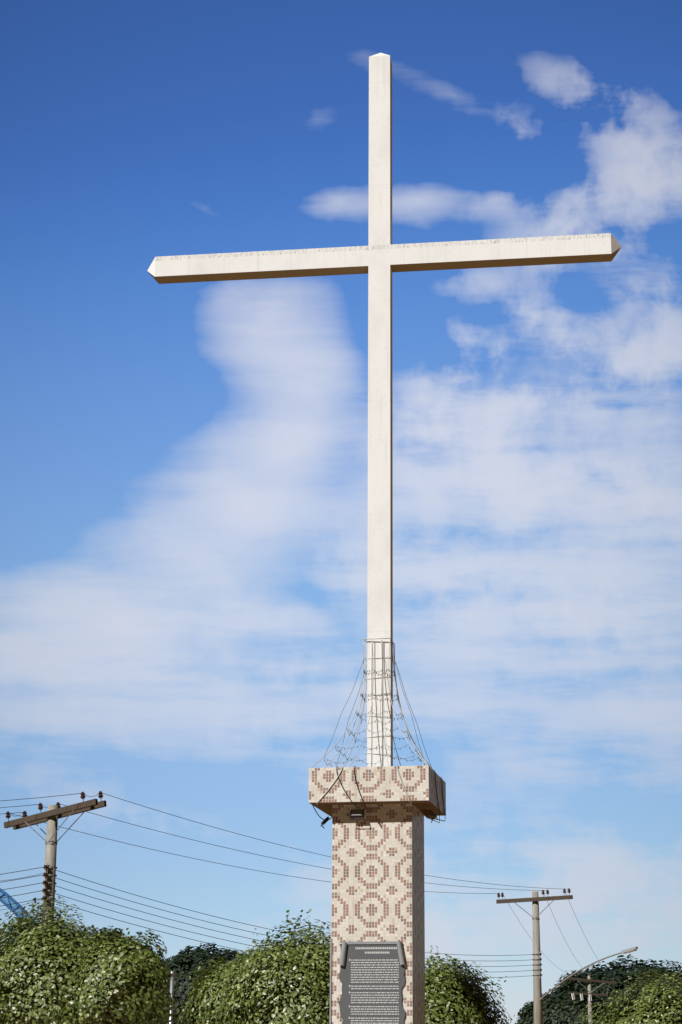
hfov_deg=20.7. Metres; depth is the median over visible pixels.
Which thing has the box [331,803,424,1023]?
monument pedestal
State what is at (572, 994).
pole fuse cutouts
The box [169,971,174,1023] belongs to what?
lamp post between trees
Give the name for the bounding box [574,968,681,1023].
foliage
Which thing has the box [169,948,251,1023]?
foliage
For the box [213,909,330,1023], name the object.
foliage
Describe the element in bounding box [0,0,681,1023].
sky
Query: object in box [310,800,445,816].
monument cap underside
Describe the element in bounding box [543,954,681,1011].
foliage
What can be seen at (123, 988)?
foliage
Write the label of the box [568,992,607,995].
pole arm
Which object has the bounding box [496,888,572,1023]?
utility pole
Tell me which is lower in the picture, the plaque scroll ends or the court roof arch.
the plaque scroll ends
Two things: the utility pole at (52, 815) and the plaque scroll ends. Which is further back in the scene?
the utility pole at (52, 815)
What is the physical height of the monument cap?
0.660 m
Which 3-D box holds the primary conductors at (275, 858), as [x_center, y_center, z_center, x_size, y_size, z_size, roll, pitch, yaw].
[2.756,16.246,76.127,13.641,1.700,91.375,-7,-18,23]
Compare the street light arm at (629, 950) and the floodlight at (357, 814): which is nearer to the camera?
the floodlight at (357, 814)
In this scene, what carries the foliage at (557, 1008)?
on the ground
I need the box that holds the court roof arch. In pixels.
[0,888,29,929]
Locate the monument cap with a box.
[309,765,445,813]
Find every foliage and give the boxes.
[0,896,169,1023]
[51,926,177,1023]
[164,943,254,1023]
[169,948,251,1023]
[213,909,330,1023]
[425,946,521,1023]
[514,986,615,1023]
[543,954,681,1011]
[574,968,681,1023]
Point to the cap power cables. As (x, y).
(371, 811)
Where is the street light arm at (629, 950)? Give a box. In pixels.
[540,947,637,999]
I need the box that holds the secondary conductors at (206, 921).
[0,867,539,977]
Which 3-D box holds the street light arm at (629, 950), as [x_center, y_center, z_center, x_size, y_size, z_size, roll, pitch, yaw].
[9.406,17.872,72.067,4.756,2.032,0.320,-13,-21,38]
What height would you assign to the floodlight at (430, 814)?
0.254 m
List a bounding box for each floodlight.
[321,817,329,827]
[350,810,364,822]
[422,809,437,822]
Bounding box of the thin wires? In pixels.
[1,873,41,909]
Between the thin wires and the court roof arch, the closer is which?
the thin wires
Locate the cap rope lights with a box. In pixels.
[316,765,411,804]
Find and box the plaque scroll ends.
[339,941,404,965]
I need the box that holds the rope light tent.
[310,638,430,767]
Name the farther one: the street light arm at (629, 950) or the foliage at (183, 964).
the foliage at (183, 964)
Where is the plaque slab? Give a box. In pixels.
[339,943,405,1023]
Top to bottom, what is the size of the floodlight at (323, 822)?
0.230 m
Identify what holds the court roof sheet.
attached to the court roof arch
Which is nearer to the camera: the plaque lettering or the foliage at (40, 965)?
the plaque lettering
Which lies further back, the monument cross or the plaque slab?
the monument cross
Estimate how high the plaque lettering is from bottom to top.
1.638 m
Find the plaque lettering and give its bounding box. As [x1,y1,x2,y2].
[349,947,398,1023]
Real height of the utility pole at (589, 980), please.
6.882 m
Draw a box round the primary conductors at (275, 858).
[0,793,609,974]
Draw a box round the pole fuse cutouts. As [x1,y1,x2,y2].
[571,993,591,1000]
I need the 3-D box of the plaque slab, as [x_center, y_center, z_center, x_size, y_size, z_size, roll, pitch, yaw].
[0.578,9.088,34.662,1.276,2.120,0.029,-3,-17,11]
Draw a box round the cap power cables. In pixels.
[312,766,445,822]
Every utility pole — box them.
[4,791,106,928]
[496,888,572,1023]
[565,972,615,1023]
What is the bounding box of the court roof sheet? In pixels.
[0,891,28,918]
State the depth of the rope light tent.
36.90 m
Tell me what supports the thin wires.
attached to the utility pole at (52, 815)
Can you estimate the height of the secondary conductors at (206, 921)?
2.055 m
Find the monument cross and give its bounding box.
[147,53,620,766]
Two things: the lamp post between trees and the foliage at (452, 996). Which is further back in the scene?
the lamp post between trees
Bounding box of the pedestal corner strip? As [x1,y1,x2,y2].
[329,938,331,1023]

